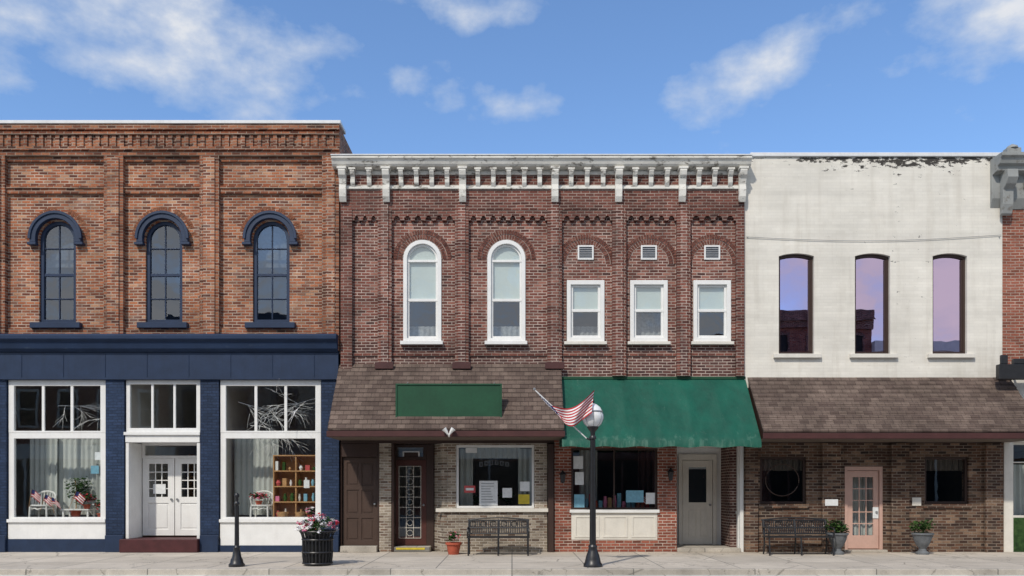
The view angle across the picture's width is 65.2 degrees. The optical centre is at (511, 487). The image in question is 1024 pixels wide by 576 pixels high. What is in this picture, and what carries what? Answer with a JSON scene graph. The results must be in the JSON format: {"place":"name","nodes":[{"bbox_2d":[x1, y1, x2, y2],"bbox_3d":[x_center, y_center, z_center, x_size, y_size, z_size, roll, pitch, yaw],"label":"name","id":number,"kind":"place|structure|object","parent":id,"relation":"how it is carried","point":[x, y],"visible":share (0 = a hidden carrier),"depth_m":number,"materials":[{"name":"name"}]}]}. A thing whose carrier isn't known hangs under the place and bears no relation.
{"place":"outdoors","nodes":[
{"label":"outdoors","id":0,"kind":"place"},
{"bbox_2d":[16,386,314,516],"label":"interior back wall","id":1,"kind":"structure","parent":0,"point":[28,408],"depth_m":24.60,"materials":[{"name":"paint"}]},
{"bbox_2d":[239,381,314,459],"bbox_3d":[-5.963,-1.572,20.242,2.080,2.292,1.309,0,0,0],"label":"hanging branch display","id":2,"kind":"object","parent":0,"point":[290,410],"visible":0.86,"depth_m":20.43},
{"bbox_2d":[343,134,352,153],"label":"side wall","id":3,"kind":"structure","parent":0,"point":[346,149],"depth_m":20.58,"materials":[{"name":"orange brick"}]},
{"bbox_2d":[46,226,286,319],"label":"interior back wall","id":4,"kind":"structure","parent":3,"relation":"attached to","point":[173,289],"depth_m":20.90,"materials":[{"name":"paint"}]},
{"bbox_2d":[132,385,271,535],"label":"interior side wall","id":5,"kind":"structure","parent":3,"relation":"attached to","point":[238,415],"depth_m":22.03,"materials":[{"name":"paint"}]},
{"bbox_2d":[30,439,278,514],"bbox_3d":[-9.300,-0.340,20.828,6.440,2.080,0.156,0,0,0],"label":"curtain","id":6,"kind":"object","parent":5,"relation":"hanging from","point":[55,464],"visible":0.49,"depth_m":20.86,"materials":[{"name":"grey fabric"}]},
{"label":"display floor","id":7,"kind":"structure","parent":5,"relation":"attached to","visible":0},
{"bbox_2d":[273,455,314,516],"bbox_3d":[-5.500,-0.028,20.525,1.160,1.625,0.390,0,0,0],"label":"display hutch","id":8,"kind":"object","parent":7,"relation":"on","point":[292,495],"visible":0.8,"depth_m":20.70,"materials":[{"name":"beige wood"}]},
{"bbox_2d":[396,460,425,544],"bbox_3d":[-2.607,0.372,20.475,0.838,2.176,0.050,0,0,0],"label":"door","id":9,"kind":"structure","parent":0,"point":[411,540],"depth_m":20.45,"materials":[{"name":"wood"}]},
{"bbox_2d":[329,430,562,430],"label":"roof body","id":10,"kind":"structure","parent":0,"point":[448,430],"depth_m":18.73,"materials":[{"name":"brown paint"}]},
{"bbox_2d":[327,364,563,429],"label":"shingles","id":11,"kind":"object","parent":10,"relation":"attached to","point":[364,396],"visible":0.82,"depth_m":19.30,"materials":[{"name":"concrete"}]},
{"bbox_2d":[396,382,501,416],"bbox_3d":[-1.495,-2.050,19.277,2.516,1.129,0.755,0,0,0],"label":"green shop sign","id":12,"kind":"object","parent":10,"relation":"attached to","point":[448,400],"visible":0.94,"depth_m":18.92,"materials":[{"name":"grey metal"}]},
{"bbox_2d":[341,440,553,443],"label":"storefront lintel","id":13,"kind":"structure","parent":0,"point":[444,441],"depth_m":20.00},
{"bbox_2d":[398,453,517,535],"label":"interior back wall","id":14,"kind":"structure","parent":0,"point":[505,477],"depth_m":24.00,"materials":[{"name":"paint"}]},
{"bbox_2d":[436,508,547,511],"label":"storefront sill","id":15,"kind":"structure","parent":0,"point":[491,509],"depth_m":19.94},
{"bbox_2d":[0,551,1023,567],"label":"sidewalk","id":16,"kind":"structure","parent":0,"point":[439,559],"depth_m":17.66,"materials":[{"name":"concrete"}]},
{"bbox_2d":[7,539,301,551],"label":"plinth","id":17,"kind":"structure","parent":16,"relation":"on","point":[55,545],"depth_m":19.98,"materials":[{"name":"blue paint"}]},
{"bbox_2d":[6,519,320,545],"bbox_3d":[-8.690,1.110,20.035,7.840,0.660,0.170,0,0,0],"label":"stall riser","id":18,"kind":"object","parent":17,"relation":"on","point":[268,532],"visible":0.79,"depth_m":20.00,"materials":[{"name":"white paint"}]},
{"bbox_2d":[0,535,338,551],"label":"pier base","id":19,"kind":"object","parent":16,"relation":"on","point":[208,543],"visible":0.85,"depth_m":19.91,"materials":[{"name":"blue paint"}]},
{"bbox_2d":[0,380,340,551],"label":"storefront pier","id":20,"kind":"structure","parent":16,"relation":"on","point":[209,461],"depth_m":19.96,"materials":[{"name":"brick"}]},
{"bbox_2d":[119,537,199,552],"bbox_3d":[-8.750,1.435,20.340,1.940,0.330,1.120,0,0,0],"label":"door step","id":21,"kind":"object","parent":20,"relation":"attached to","point":[163,545],"depth_m":19.78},
{"bbox_2d":[126,442,199,538],"bbox_3d":[-8.730,0.066,20.370,1.860,2.408,0.740,0,0,0],"label":"entrance jamb","id":22,"kind":"object","parent":21,"relation":"on","point":[133,490],"visible":0.69,"depth_m":20.20,"materials":[{"name":"wood"}]},
{"bbox_2d":[143,458,196,535],"bbox_3d":[-8.730,0.232,20.725,1.660,1.996,0.050,0,0,0],"label":"door","id":23,"kind":"structure","parent":22,"relation":"attached to","point":[164,516],"depth_m":20.70,"materials":[{"name":"white paint"}]},
{"bbox_2d":[124,432,199,442],"bbox_3d":[-8.730,-1.269,20.065,1.900,0.258,0.270,0,0,0],"label":"entrance header","id":24,"kind":"object","parent":20,"relation":"attached to","point":[162,437],"visible":0.91,"depth_m":19.98},
{"bbox_2d":[7,328,321,333],"bbox_3d":[-9.860,-3.910,19.975,10.276,0.140,0.050,0,0,0],"label":"sill course","id":25,"kind":"object","parent":20,"relation":"on","point":[165,330],"visible":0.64,"depth_m":19.95,"materials":[{"name":"orange brick"}]},
{"bbox_2d":[9,380,320,518],"bbox_3d":[-8.690,-0.960,20.402,7.820,3.476,0.775,0,0,0],"label":"window frame","id":26,"kind":"object","parent":20,"relation":"attached to","point":[14,434],"visible":0.92,"depth_m":20.02,"materials":[{"name":"wood"}]},
{"bbox_2d":[0,157,334,333],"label":"pilaster","id":27,"kind":"object","parent":20,"relation":"on","point":[113,245],"visible":0.96,"depth_m":19.84,"materials":[{"name":"orange brick"}]},
{"bbox_2d":[0,334,338,352],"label":"storefront cornice","id":28,"kind":"structure","parent":20,"relation":"on","point":[168,342],"depth_m":19.75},
{"bbox_2d":[0,155,339,350],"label":"pilaster","id":29,"kind":"object","parent":20,"relation":"on","point":[4,248],"visible":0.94,"depth_m":19.87,"materials":[{"name":"orange brick"}]},
{"bbox_2d":[6,157,321,193],"bbox_3d":[-9.860,-7.799,19.950,10.276,0.918,0.100,0,0,0],"label":"panel ledge","id":30,"kind":"object","parent":29,"relation":"attached to","point":[164,189],"visible":1,"depth_m":19.93,"materials":[{"name":"orange brick"}]},
{"bbox_2d":[0,127,340,156],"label":"frieze","id":31,"kind":"object","parent":29,"relation":"on","point":[337,140],"visible":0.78,"depth_m":19.86,"materials":[{"name":"orange brick"}]},
{"bbox_2d":[0,124,339,150],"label":"corbel band","id":32,"kind":"object","parent":31,"relation":"attached to","point":[169,126],"visible":1,"depth_m":19.81,"materials":[{"name":"orange brick"}]},
{"bbox_2d":[0,135,333,146],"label":"dentils","id":33,"kind":"object","parent":32,"relation":"attached to","point":[154,140],"visible":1,"depth_m":19.82,"materials":[{"name":"orange brick"}]},
{"bbox_2d":[0,352,340,379],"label":"storefront fascia","id":34,"kind":"structure","parent":20,"relation":"on","point":[169,365],"depth_m":19.90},
{"bbox_2d":[8,129,342,354],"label":"brick wall","id":35,"kind":"structure","parent":20,"relation":"on","point":[237,281],"depth_m":20.00,"materials":[{"name":"brick"}]},
{"bbox_2d":[30,322,295,327],"bbox_3d":[-10.030,-4.050,19.990,9.260,0.140,0.260,0,0,0],"label":"window sill","id":36,"kind":"structure","parent":35,"relation":"attached to","point":[162,324],"depth_m":19.86,"materials":[{"name":"paint"}]},
{"bbox_2d":[27,210,298,245],"bbox_3d":[-10.030,-6.470,19.924,9.400,0.840,0.148,0,0,0],"label":"window hood","id":37,"kind":"object","parent":35,"relation":"attached to","point":[143,225],"depth_m":19.88,"materials":[{"name":"blue paint"}]},
{"bbox_2d":[25,207,303,238],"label":"brick arch","id":38,"kind":"structure","parent":35,"relation":"attached to","point":[181,216],"depth_m":19.99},
{"bbox_2d":[41,222,289,321],"bbox_3d":[-10.030,-5.400,20.105,8.934,2.554,0.110,0,0,0],"label":"window frame","id":39,"kind":"object","parent":35,"relation":"attached to","point":[151,232],"visible":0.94,"depth_m":20.05,"materials":[{"name":"wood"}]},
{"bbox_2d":[47,227,286,267],"bbox_3d":[-10.030,-6.120,20.325,8.900,1.040,0.010,0,0,0],"label":"window shade","id":40,"kind":"object","parent":35,"relation":"attached to","point":[264,256],"depth_m":20.32,"materials":[{"name":"fabric"}]},
{"bbox_2d":[0,120,345,134],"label":"parapet coping","id":41,"kind":"object","parent":35,"relation":"on","point":[339,122],"visible":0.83,"depth_m":19.78,"materials":[{"name":"metal"}]},
{"bbox_2d":[329,437,561,439],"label":"soffit","id":42,"kind":"structure","parent":20,"relation":"attached to","point":[447,438],"depth_m":19.23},
{"bbox_2d":[326,431,564,436],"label":"fascia","id":43,"kind":"structure","parent":42,"relation":"attached to","point":[444,434],"depth_m":18.66,"materials":[{"name":"red paint"}]},
{"bbox_2d":[396,444,656,508],"bbox_3d":[0.302,-0.289,20.244,6.681,1.654,0.240,0,0,4],"label":"window frame","id":44,"kind":"object","parent":20,"relation":"on","point":[423,446],"visible":0.91,"depth_m":20.04,"materials":[{"name":"brown paint"}]},
{"bbox_2d":[459,448,596,505],"bbox_3d":[0.460,-0.300,20.628,3.642,1.560,0.325,0,0,-10],"label":"curtain","id":45,"kind":"object","parent":44,"relation":"hanging from","point":[524,456],"visible":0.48,"depth_m":20.49,"materials":[{"name":"fabric"}]},
{"bbox_2d":[353,217,743,376],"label":"brick wall","id":46,"kind":"structure","parent":20,"relation":"on","point":[365,284],"depth_m":20.00,"materials":[{"name":"brick"}]},
{"bbox_2d":[381,178,687,375],"bbox_3d":[0.550,-5.245,19.878,7.620,4.910,0.027,0,0,0],"label":"pilaster","id":47,"kind":"object","parent":46,"relation":"attached to","point":[555,285],"visible":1,"depth_m":19.86,"materials":[{"name":"red brick"}]},
{"bbox_2d":[331,155,751,169],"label":"cornice","id":48,"kind":"structure","parent":46,"relation":"attached to","point":[545,162],"depth_m":19.64,"materials":[{"name":"white wood"}]},
{"bbox_2d":[348,167,734,185],"bbox_3d":[0.732,-7.695,19.774,9.527,0.416,0.148,0,0,0],"label":"bracket","id":49,"kind":"object","parent":48,"relation":"attached to","point":[571,170],"visible":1,"depth_m":19.77,"materials":[{"name":"white wood"}]},
{"bbox_2d":[337,166,748,201],"bbox_3d":[0.756,-7.496,19.734,10.117,0.815,0.228,0,0,0],"label":"bracket","id":50,"kind":"object","parent":48,"relation":"attached to","point":[742,171],"visible":1,"depth_m":19.75,"materials":[{"name":"white wood"}]},
{"bbox_2d":[341,175,743,375],"bbox_3d":[0.760,-5.295,19.945,10.040,5.010,0.110,0,0,0],"label":"pilaster","id":51,"kind":"object","parent":46,"relation":"attached to","point":[346,288],"visible":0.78,"depth_m":19.89,"materials":[{"name":"red brick"}]},
{"bbox_2d":[352,213,735,221],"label":"corbel arches","id":52,"kind":"structure","parent":51,"relation":"attached to","point":[538,216],"depth_m":19.91,"materials":[{"name":"red brick"}]},
{"bbox_2d":[347,171,737,188],"bbox_3d":[0.756,-7.648,19.874,10.067,0.451,0.048,0,0,0],"label":"cornice moulding","id":53,"kind":"object","parent":46,"relation":"attached to","point":[542,186],"visible":0.58,"depth_m":19.86,"materials":[{"name":"paint"}]},
{"bbox_2d":[352,175,735,212],"bbox_3d":[0.800,-7.320,19.948,9.556,0.960,0.105,0,0,0],"label":"corbel band","id":54,"kind":"object","parent":46,"relation":"attached to","point":[535,200],"visible":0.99,"depth_m":19.89,"materials":[{"name":"red brick"}]},
{"bbox_2d":[353,353,734,355],"bbox_3d":[0.800,-3.340,19.985,9.556,0.080,0.030,0,0,0],"label":"string course","id":55,"kind":"object","parent":46,"relation":"attached to","point":[544,354],"visible":1,"depth_m":19.97,"materials":[{"name":"red brick"}]},
{"bbox_2d":[394,230,734,263],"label":"brick arches","id":56,"kind":"structure","parent":46,"relation":"attached to","point":[506,234],"depth_m":20.00,"materials":[{"name":"brick"}]},
{"bbox_2d":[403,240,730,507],"bbox_3d":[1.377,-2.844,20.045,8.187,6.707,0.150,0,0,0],"label":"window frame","id":57,"kind":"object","parent":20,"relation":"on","point":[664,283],"visible":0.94,"depth_m":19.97,"materials":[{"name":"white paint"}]},
{"bbox_2d":[410,247,722,308],"bbox_3d":[1.375,-5.275,20.108,7.970,1.630,0.005,0,0,0],"label":"window shade","id":58,"kind":"object","parent":57,"relation":"attached to","point":[506,280],"depth_m":20.11,"materials":[{"name":"fabric"}]},
{"bbox_2d":[559,377,761,447],"bbox_3d":[3.500,-1.863,19.343,4.660,1.835,1.315,0,0,0],"label":"green awning","id":59,"kind":"object","parent":20,"relation":"attached to","point":[656,412],"visible":0.93,"depth_m":19.31,"materials":[{"name":"fabric"}]},
{"bbox_2d":[760,254,966,503],"bbox_3d":[8.810,-2.730,20.100,5.214,6.254,0.100,0,0,0],"label":"window frame","id":60,"kind":"object","parent":20,"relation":"attached to","point":[885,258],"visible":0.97,"depth_m":20.05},
{"bbox_2d":[744,157,1001,386],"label":"painted wall","id":61,"kind":"structure","parent":20,"relation":"on","point":[817,202],"depth_m":19.97,"materials":[{"name":"paint"}]},
{"bbox_2d":[750,152,1000,156],"bbox_3d":[9.090,-8.311,20.160,6.300,0.098,0.480,0,0,0],"label":"parapet coping","id":62,"kind":"object","parent":61,"relation":"on","point":[874,154],"visible":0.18,"depth_m":19.92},
{"bbox_2d":[761,439,1023,441],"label":"soffit","id":63,"kind":"structure","parent":20,"relation":"attached to","point":[890,440],"depth_m":19.20,"materials":[{"name":"wood"}]},
{"bbox_2d":[748,382,1023,438],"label":"roof body","id":64,"kind":"structure","parent":63,"relation":"on","point":[761,432],"depth_m":18.74,"materials":[{"name":"brown paint"}]},
{"bbox_2d":[748,377,1023,431],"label":"shingles","id":65,"kind":"object","parent":64,"relation":"attached to","point":[887,404],"visible":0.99,"depth_m":19.29,"materials":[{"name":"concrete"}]},
{"bbox_2d":[763,433,1023,438],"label":"fascia","id":66,"kind":"structure","parent":63,"relation":"attached to","point":[893,435],"depth_m":18.66,"materials":[{"name":"red paint"}]},
{"bbox_2d":[1002,210,1023,363],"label":"brick wall","id":67,"kind":"structure","parent":20,"relation":"on","point":[1013,285],"depth_m":20.00,"materials":[{"name":"brick"}]},
{"bbox_2d":[990,152,1023,209],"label":"cornice","id":68,"kind":"structure","parent":67,"relation":"attached to","point":[1001,163],"depth_m":19.88,"materials":[{"name":"grey metal"}]},
{"bbox_2d":[996,355,1023,379],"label":"air conditioner","id":69,"kind":"object","parent":67,"relation":"attached to","point":[1013,370],"visible":1,"depth_m":19.40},
{"bbox_2d":[1000,147,1020,215],"bbox_3d":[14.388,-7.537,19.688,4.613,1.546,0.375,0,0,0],"label":"cornice bracket","id":70,"kind":"object","parent":67,"relation":"attached to","point":[1008,179],"visible":0.98,"depth_m":19.74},
{"bbox_2d":[228,493,244,566],"bbox_3d":[-5.607,0.850,16.300,0.320,1.500,0.320,0,0,0],"label":"bollard post","id":71,"kind":"object","parent":16,"relation":"on","point":[236,560],"visible":1,"depth_m":16.26,"materials":[{"name":"black metal"}]},
{"bbox_2d":[295,512,338,565],"bbox_3d":[-4.038,1.052,16.607,0.904,1.096,0.930,0,0,0],"label":"slatted planter bin","id":72,"kind":"object","parent":16,"relation":"on","point":[317,546],"visible":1,"depth_m":16.39,"materials":[{"name":"black metal"}]},
{"bbox_2d":[341,443,378,551],"bbox_3d":[-3.799,0.242,20.145,0.957,2.716,0.310,0,0,0],"label":"door surround","id":73,"kind":"object","parent":16,"relation":"on","point":[359,449],"visible":0.69,"depth_m":20.00,"materials":[{"name":"wood"}]},
{"bbox_2d":[343,457,377,544],"bbox_3d":[-3.810,0.335,20.105,0.880,2.210,0.050,0,0,0],"label":"door","id":74,"kind":"structure","parent":73,"relation":"in","point":[360,499],"depth_m":20.09,"materials":[{"name":"brown wood"}]},
{"bbox_2d":[392,443,397,551],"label":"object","id":75,"kind":"object","parent":16,"relation":"on","point":[393,495],"visible":0.64,"depth_m":20.01,"materials":[{"name":"brown paint"}]},
{"bbox_2d":[434,443,446,551],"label":"angled wall","id":76,"kind":"structure","parent":16,"relation":"on","point":[440,492],"depth_m":20.11,"materials":[{"name":"grey brick"}]},
{"bbox_2d":[467,517,529,555],"bbox_3d":[-0.325,1.155,19.111,1.493,0.901,0.558,0,0,0],"label":"park bench","id":77,"kind":"object","parent":16,"relation":"on","point":[491,520],"visible":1,"depth_m":19.31,"materials":[{"name":"black metal"}]},
{"bbox_2d":[379,443,676,551],"bbox_3d":[0.400,0.241,20.149,7.440,2.718,0.302,0,0,0],"label":"storefront","id":78,"kind":"object","parent":16,"relation":"on","point":[457,522],"depth_m":20.00,"materials":[{"name":"brick"}]},
{"bbox_2d":[547,444,553,551],"bbox_3d":[0.970,0.250,20.110,0.140,2.700,0.380,0,0,0],"label":"storefront post","id":79,"kind":"object","parent":16,"relation":"on","point":[550,497],"visible":1,"depth_m":19.92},
{"bbox_2d":[582,398,603,567],"bbox_3d":[1.641,-0.115,16.250,0.427,3.430,0.427,0,0,-19],"label":"street lamp","id":80,"kind":"object","parent":16,"relation":"on","point":[593,421],"visible":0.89,"depth_m":16.19,"materials":[{"name":"black metal"}]},
{"bbox_2d":[533,388,593,440],"bbox_3d":[1.039,-1.477,16.105,1.229,1.074,0.325,0,0,0],"label":"american flag","id":81,"kind":"object","parent":80,"relation":"attached to","point":[575,415],"visible":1,"depth_m":16.04,"materials":[{"name":"fabric"}]},
{"bbox_2d":[677,545,740,551],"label":"entry floor","id":82,"kind":"structure","parent":16,"relation":"on","point":[701,548],"depth_m":19.91,"materials":[{"name":"concrete"}]},
{"bbox_2d":[677,448,720,544],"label":"entry back wall","id":83,"kind":"structure","parent":82,"relation":"on","point":[717,451],"depth_m":21.21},
{"bbox_2d":[739,446,743,551],"bbox_3d":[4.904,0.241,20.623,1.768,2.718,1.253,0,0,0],"label":"downspout","id":84,"kind":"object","parent":82,"relation":"on","point":[741,497],"depth_m":20.00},
{"bbox_2d":[761,517,834,555],"bbox_3d":[6.847,1.155,19.161,1.588,0.901,0.558,0,0,0],"label":"park bench","id":85,"kind":"object","parent":16,"relation":"on","point":[782,519],"visible":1,"depth_m":19.36,"materials":[{"name":"black metal"}]},
{"bbox_2d":[826,519,849,554],"bbox_3d":[7.836,1.175,19.307,0.566,0.850,0.506,0,0,28],"label":"urn planter","id":86,"kind":"object","parent":16,"relation":"on","point":[840,538],"visible":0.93,"depth_m":19.19,"materials":[{"name":"grey stone"}]},
{"bbox_2d":[745,443,1003,551],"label":"brick pillars","id":87,"kind":"structure","parent":16,"relation":"on","point":[993,497],"depth_m":19.89,"materials":[{"name":"brick"}]},
{"bbox_2d":[762,460,961,470],"bbox_3d":[8.810,-0.670,20.305,5.220,0.460,0.069,0,0,0],"label":"curtain","id":88,"kind":"object","parent":87,"relation":"attached to","point":[932,465],"visible":0.54,"depth_m":20.30,"materials":[{"name":"fabric"}]},
{"bbox_2d":[845,467,882,549],"bbox_3d":[8.800,0.501,20.085,0.956,2.078,0.130,0,0,0],"label":"door frame","id":89,"kind":"object","parent":87,"relation":"attached to","point":[880,506],"visible":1,"depth_m":20.02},
{"bbox_2d":[848,471,877,548],"bbox_3d":[8.800,0.545,20.085,0.780,1.950,0.050,0,0,0],"label":"door","id":90,"kind":"structure","parent":89,"relation":"in","point":[859,541],"depth_m":20.06,"materials":[{"name":"pink paint"}]},
{"bbox_2d":[908,520,935,554],"bbox_3d":[9.902,1.166,19.305,0.612,0.869,0.511,0,0,0],"label":"urn planter","id":91,"kind":"object","parent":16,"relation":"on","point":[922,539],"visible":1,"depth_m":19.21,"materials":[{"name":"grey stone"}]},
{"bbox_2d":[1002,442,1012,551],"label":"storefront column","id":92,"kind":"structure","parent":16,"relation":"on","point":[1008,496],"depth_m":19.94,"materials":[{"name":"paint"}]},
{"bbox_2d":[0,0,1023,153],"label":"sky","id":93,"kind":"structure","parent":0,"point":[399,76],"materials":[{"name":"blue"}]},
{"bbox_2d":[393,230,734,263],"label":"brick arch","id":94,"kind":"structure","parent":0,"point":[525,240],"depth_m":19.98,"materials":[{"name":"brick"}]},
{"bbox_2d":[571,453,644,509],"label":"interior back wall","id":95,"kind":"structure","parent":0,"point":[626,471],"depth_m":24.00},
{"bbox_2d":[571,513,656,539],"bbox_3d":[2.560,0.960,20.050,2.154,0.675,0.100,0,0,0],"label":"stall riser","id":96,"kind":"object","parent":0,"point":[617,526],"visible":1,"depth_m":20.00,"materials":[{"name":"beige paint"}]},
{"bbox_2d":[574,516,655,537],"bbox_3d":[2.580,0.970,19.992,2.040,0.540,0.015,0,0,0],"label":"stall riser panel","id":97,"kind":"object","parent":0,"point":[604,517],"visible":0.98,"depth_m":19.98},
{"bbox_2d":[678,454,716,544],"bbox_3d":[4.907,0.306,21.168,1.004,2.388,0.075,0,0,0],"label":"door frame","id":98,"kind":"object","parent":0,"point":[682,457],"visible":1,"depth_m":21.13,"materials":[{"name":"wood"}]},
{"bbox_2d":[683,460,711,543],"bbox_3d":[4.907,0.380,21.175,0.784,2.220,0.050,0,0,0],"label":"door","id":99,"kind":"structure","parent":98,"relation":"in","point":[697,522],"depth_m":21.15,"materials":[{"name":"wood"}]},
{"bbox_2d":[689,469,705,501],"bbox_3d":[4.907,0.100,21.203,0.604,1.200,0.005,0,0,0],"label":"door window","id":100,"kind":"structure","parent":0,"point":[697,485],"depth_m":21.20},
{"bbox_2d":[721,446,736,546],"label":"side wall","id":101,"kind":"structure","parent":0,"point":[728,496],"depth_m":20.38,"materials":[{"name":"red brick"}]},
{"bbox_2d":[410,302,722,334],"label":"interior back wall","id":102,"kind":"structure","parent":101,"relation":"attached to","point":[507,314],"depth_m":21.00,"materials":[{"name":"paint"}]},
{"bbox_2d":[762,471,801,500],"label":"interior back wall","id":103,"kind":"structure","parent":0,"point":[781,482],"depth_m":24.00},
{"bbox_2d":[744,443,982,551],"bbox_3d":[9.021,0.241,20.150,6.433,2.718,0.300,0,0,0],"label":"storefront brick","id":104,"kind":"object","parent":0,"point":[957,530],"visible":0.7,"depth_m":20.00,"materials":[{"name":"brick"}]},
{"bbox_2d":[780,258,959,351],"bbox_3d":[9.010,-4.600,20.100,4.600,2.400,0.001,0,0,0],"label":"window glass","id":105,"kind":"object","parent":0,"point":[869,304],"visible":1,"depth_m":20.10,"materials":[{"name":"glass"}]},
{"label":"road","id":106,"kind":"structure","parent":0,"visible":0},
{"bbox_2d":[0,568,1023,574],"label":"kerb","id":107,"kind":"structure","parent":106,"relation":"on","point":[511,571],"depth_m":15.80,"materials":[{"name":"concrete"}]},
{"bbox_2d":[0,575,1023,575],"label":"gutter","id":108,"kind":"object","parent":106,"relation":"on","point":[511,575],"depth_m":15.69,"materials":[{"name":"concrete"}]},
{"label":"ground","id":109,"kind":"structure","parent":0,"visible":0},
{"bbox_2d":[426,444,433,550],"bbox_3d":[-2.093,0.242,20.490,0.186,2.716,0.120,0,0,0],"label":"entry jamb","id":110,"kind":"object","parent":109,"relation":"on","point":[429,494],"visible":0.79,"depth_m":20.43,"materials":[{"name":"brown paint"}]},
{"bbox_3d":[9.020,-3.315,26.651,6.432,9.830,12.697,0,0,0],"label":"side wall","id":111,"kind":"object","parent":109,"relation":"on","visible":0},
{"bbox_2d":[926,471,961,500],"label":"interior side wall","id":112,"kind":"structure","parent":111,"relation":"attached to","point":[943,485],"depth_m":22.09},
{"bbox_2d":[853,477,871,534],"bbox_3d":[8.800,0.400,20.403,0.800,1.600,0.046,0,0,0],"label":"curtain","id":113,"kind":"object","parent":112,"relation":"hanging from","point":[862,505],"visible":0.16,"depth_m":20.40,"materials":[{"name":"fabric"}]},
{"bbox_3d":[0.320,-0.274,20.274,6.554,1.544,0.420,0,0,0],"label":"window glass","id":114,"kind":"object","parent":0,"visible":0},
{"bbox_2d":[466,448,654,505],"bbox_3d":[1.230,-0.280,20.063,4.780,1.440,0.012,0,0,0],"label":"window notice","id":115,"kind":"object","parent":114,"relation":"attached to","point":[579,477],"depth_m":20.05,"materials":[{"name":"paper"}]},
{"bbox_3d":[15.330,0.205,22.199,5.620,2.690,3.597,0,0,0],"label":"interior","id":116,"kind":"object","parent":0,"visible":0},
{"bbox_2d":[1013,465,1023,514],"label":"curtain","id":117,"kind":"object","parent":116,"relation":"hanging from","point":[1018,489],"visible":0.33,"depth_m":20.46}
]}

